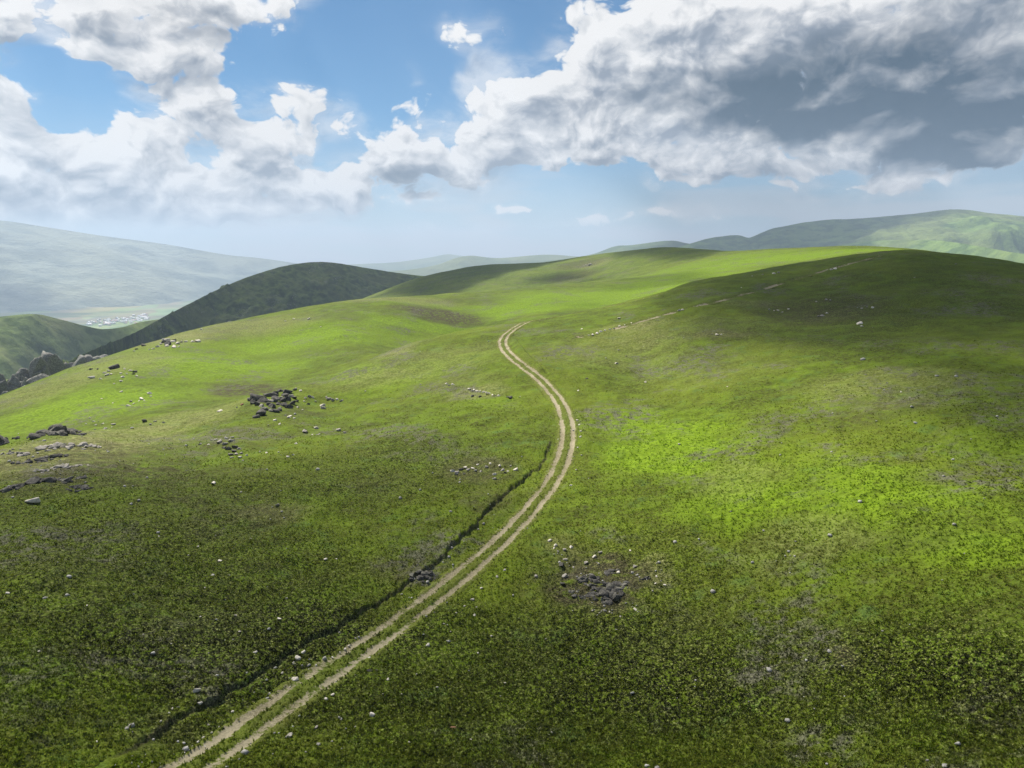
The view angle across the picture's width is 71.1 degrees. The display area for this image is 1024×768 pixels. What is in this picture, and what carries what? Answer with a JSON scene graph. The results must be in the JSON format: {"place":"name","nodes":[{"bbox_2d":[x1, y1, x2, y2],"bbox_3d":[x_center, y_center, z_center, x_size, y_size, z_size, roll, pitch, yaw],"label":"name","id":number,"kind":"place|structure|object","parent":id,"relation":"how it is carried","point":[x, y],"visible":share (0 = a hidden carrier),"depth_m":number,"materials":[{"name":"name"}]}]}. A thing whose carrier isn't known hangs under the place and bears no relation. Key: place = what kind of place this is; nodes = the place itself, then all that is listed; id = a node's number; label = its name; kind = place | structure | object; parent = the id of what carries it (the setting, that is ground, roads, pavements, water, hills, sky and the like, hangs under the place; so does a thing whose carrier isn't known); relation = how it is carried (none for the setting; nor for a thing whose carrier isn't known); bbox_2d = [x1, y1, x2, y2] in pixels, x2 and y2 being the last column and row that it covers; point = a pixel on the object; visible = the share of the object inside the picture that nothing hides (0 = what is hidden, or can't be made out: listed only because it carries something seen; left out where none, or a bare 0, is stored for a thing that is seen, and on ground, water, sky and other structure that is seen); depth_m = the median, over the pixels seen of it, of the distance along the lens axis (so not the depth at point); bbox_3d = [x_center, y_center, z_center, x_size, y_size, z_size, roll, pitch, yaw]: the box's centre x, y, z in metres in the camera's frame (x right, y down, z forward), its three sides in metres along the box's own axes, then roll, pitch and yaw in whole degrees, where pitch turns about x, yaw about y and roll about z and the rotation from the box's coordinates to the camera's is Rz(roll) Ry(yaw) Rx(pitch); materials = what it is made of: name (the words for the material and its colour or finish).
{"place":"outdoors","nodes":[
{"label":"outdoors","id":0,"kind":"place"},
{"bbox_2d":[0,314,158,378],"bbox_3d":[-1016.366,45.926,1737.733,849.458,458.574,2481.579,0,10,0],"label":"hill","id":1,"kind":"structure","parent":0,"point":[26,340],"depth_m":1506.16,"materials":[{"name":"green plant"}]},
{"bbox_2d":[0,221,297,312],"bbox_3d":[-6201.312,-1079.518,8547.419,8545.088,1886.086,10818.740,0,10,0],"label":"mountain","id":2,"kind":"structure","parent":0,"point":[46,269],"depth_m":8814.48,"materials":[{"name":"grey"}]},
{"bbox_2d":[63,262,422,362],"bbox_3d":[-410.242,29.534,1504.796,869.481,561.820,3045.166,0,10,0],"label":"hill","id":3,"kind":"structure","parent":0,"point":[290,287],"depth_m":1545.46,"materials":[{"name":"green plant"}]},
{"bbox_2d":[349,254,461,270],"bbox_3d":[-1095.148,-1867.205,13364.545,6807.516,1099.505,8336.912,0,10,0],"label":"mountain","id":4,"kind":"structure","parent":0,"point":[416,264],"depth_m":13369.91,"materials":[{"name":"grey"}]},
{"bbox_2d":[149,290,679,767],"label":"dirt track","id":5,"kind":"structure","parent":0,"point":[565,418],"depth_m":79.69,"materials":[{"name":"beige soil"}]},
{"bbox_2d":[388,255,577,275],"bbox_3d":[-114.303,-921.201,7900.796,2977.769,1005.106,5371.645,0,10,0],"label":"hill","id":6,"kind":"structure","parent":0,"point":[460,262],"depth_m":8216.56,"materials":[{"name":"grey"}]},
{"bbox_2d":[0,246,1023,767],"bbox_3d":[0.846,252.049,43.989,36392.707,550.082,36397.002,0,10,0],"label":"ground","id":7,"kind":"structure","parent":0,"point":[434,334],"depth_m":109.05,"materials":[{"name":"green plant"}]},
{"bbox_2d":[0,435,19,445],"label":"rock outcrop","id":8,"kind":"object","parent":7,"relation":"on","point":[4,440],"visible":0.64,"depth_m":187.89,"materials":[{"name":"stone"}]},
{"bbox_2d":[0,448,20,454],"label":"rock outcrop","id":9,"kind":"object","parent":7,"relation":"on","point":[9,452],"visible":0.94,"depth_m":122.90,"materials":[{"name":"grey stone"}]},
{"bbox_2d":[2,385,24,393],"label":"crag","id":10,"kind":"structure","parent":7,"relation":"on","point":[3,392],"depth_m":429.63,"materials":[{"name":"stone"}]},
{"bbox_2d":[0,373,28,394],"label":"crag","id":11,"kind":"structure","parent":7,"relation":"on","point":[13,382],"depth_m":470.56,"materials":[{"name":"stone"}]},
{"bbox_2d":[7,357,50,382],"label":"crag","id":12,"kind":"structure","parent":7,"relation":"on","point":[38,366],"depth_m":499.49,"materials":[{"name":"stone"}]},
{"bbox_2d":[25,497,40,502],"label":"boulder","id":13,"kind":"object","parent":7,"relation":"on","point":[35,500],"visible":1,"depth_m":95.44,"materials":[{"name":"stone"}]},
{"bbox_2d":[26,374,47,383],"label":"crag","id":14,"kind":"structure","parent":7,"relation":"on","point":[35,378],"depth_m":455.10,"materials":[{"name":"stone"}]},
{"bbox_2d":[10,453,68,463],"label":"rock outcrop","id":15,"kind":"object","parent":7,"relation":"on","point":[45,458],"visible":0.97,"depth_m":116.23,"materials":[{"name":"stone"}]},
{"bbox_2d":[0,475,86,492],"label":"rock outcrop","id":16,"kind":"object","parent":7,"relation":"on","point":[34,480],"visible":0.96,"depth_m":102.45,"materials":[{"name":"stone"}]},
{"bbox_2d":[26,424,86,438],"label":"rock outcrop","id":17,"kind":"object","parent":7,"relation":"on","point":[57,429],"visible":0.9,"depth_m":142.36,"materials":[{"name":"stone"}]},
{"bbox_2d":[41,351,71,374],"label":"crag","id":18,"kind":"structure","parent":7,"relation":"on","point":[55,363],"depth_m":543.11,"materials":[{"name":"stone"}]},
{"bbox_2d":[32,463,82,472],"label":"rock outcrop","id":19,"kind":"object","parent":7,"relation":"on","point":[66,465],"visible":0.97,"depth_m":110.50,"materials":[{"name":"grey stone"}]},
{"bbox_2d":[16,442,100,456],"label":"rock outcrop","id":20,"kind":"object","parent":7,"relation":"on","point":[55,445],"visible":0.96,"depth_m":123.60,"materials":[{"name":"grey stone"}]},
{"bbox_2d":[66,484,92,492],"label":"rock outcrop","id":21,"kind":"object","parent":7,"relation":"on","point":[83,487],"visible":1,"depth_m":102.14,"materials":[{"name":"stone"}]},
{"bbox_2d":[68,354,107,366],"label":"crag","id":22,"kind":"structure","parent":7,"relation":"on","point":[81,359],"depth_m":650.33,"materials":[{"name":"stone"}]},
{"bbox_2d":[108,364,119,368],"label":"boulder","id":23,"kind":"object","parent":7,"relation":"on","point":[115,366],"visible":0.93,"depth_m":281.80,"materials":[{"name":"stone"}]},
{"bbox_2d":[249,393,265,400],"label":"boulder","id":24,"kind":"object","parent":7,"relation":"on","point":[255,397],"visible":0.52,"depth_m":181.21,"materials":[{"name":"stone"}]},
{"bbox_2d":[256,409,265,415],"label":"boulder","id":25,"kind":"object","parent":7,"relation":"on","point":[261,412],"visible":0.88,"depth_m":163.97,"materials":[{"name":"stone"}]},
{"bbox_2d":[257,396,267,402],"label":"boulder","id":26,"kind":"object","parent":7,"relation":"on","point":[263,399],"visible":0.88,"depth_m":179.12,"materials":[{"name":"stone"}]},
{"bbox_2d":[263,392,277,396],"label":"boulder","id":27,"kind":"object","parent":7,"relation":"on","point":[270,394],"visible":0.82,"depth_m":189.87,"materials":[{"name":"stone"}]},
{"bbox_2d":[268,403,275,407],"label":"boulder","id":28,"kind":"object","parent":7,"relation":"on","point":[271,405],"visible":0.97,"depth_m":173.98,"materials":[{"name":"stone"}]},
{"bbox_2d":[271,396,280,401],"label":"boulder","id":29,"kind":"object","parent":7,"relation":"on","point":[275,398],"visible":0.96,"depth_m":181.09,"materials":[{"name":"stone"}]},
{"bbox_2d":[283,389,292,393],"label":"boulder","id":30,"kind":"object","parent":7,"relation":"on","point":[287,391],"visible":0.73,"depth_m":195.07,"materials":[{"name":"stone"}]},
{"bbox_2d":[285,404,293,408],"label":"boulder","id":31,"kind":"object","parent":7,"relation":"on","point":[289,406],"visible":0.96,"depth_m":176.30,"materials":[{"name":"stone"}]},
{"bbox_2d":[409,564,436,585],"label":"rock outcrop","id":32,"kind":"object","parent":7,"relation":"on","point":[423,575],"visible":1,"depth_m":88.51,"materials":[{"name":"stone"}]},
{"bbox_2d":[0,307,998,767],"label":"scree","id":33,"kind":"structure","parent":7,"relation":"on","point":[244,751],"depth_m":77.83,"materials":[{"name":"stone"}]},
{"bbox_2d":[578,595,590,599],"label":"rock outcrop","id":34,"kind":"object","parent":7,"relation":"on","point":[581,597],"visible":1,"depth_m":83.75,"materials":[{"name":"stone"}]},
{"bbox_2d":[576,575,599,585],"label":"rock outcrop","id":35,"kind":"object","parent":7,"relation":"on","point":[593,579],"visible":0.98,"depth_m":87.73,"materials":[{"name":"stone"}]},
{"bbox_2d":[586,581,629,605],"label":"rock outcrop","id":36,"kind":"object","parent":7,"relation":"on","point":[608,594],"visible":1,"depth_m":83.93,"materials":[{"name":"stone"}]},
{"bbox_2d":[604,569,619,575],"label":"rock outcrop","id":37,"kind":"object","parent":7,"relation":"on","point":[607,572],"visible":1,"depth_m":89.26,"materials":[{"name":"stone"}]},
{"bbox_2d":[576,255,879,338],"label":"footpath","id":38,"kind":"structure","parent":7,"relation":"on","point":[771,286],"depth_m":258.81,"materials":[{"name":"beige soil"}]},
{"bbox_2d":[0,0,1023,264],"label":"sky","id":39,"kind":"structure","parent":0,"point":[347,132],"materials":[{"name":"blue"}]},
{"bbox_2d":[535,241,687,262],"bbox_3d":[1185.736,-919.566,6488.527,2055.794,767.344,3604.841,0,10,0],"label":"hill","id":40,"kind":"structure","parent":0,"point":[646,246],"depth_m":6712.22,"materials":[{"name":"green plant"}]},
{"bbox_2d":[678,209,1023,253],"bbox_3d":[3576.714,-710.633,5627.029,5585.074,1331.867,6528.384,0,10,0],"label":"mountain","id":41,"kind":"structure","parent":0,"point":[1003,232],"depth_m":5408.31,"materials":[{"name":"green plant"}]},
{"bbox_2d":[838,240,1023,262],"bbox_3d":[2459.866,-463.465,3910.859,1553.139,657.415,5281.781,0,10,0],"label":"mountain","id":42,"kind":"structure","parent":0,"point":[945,247],"depth_m":3951.55,"materials":[{"name":"green plant"}]}
]}

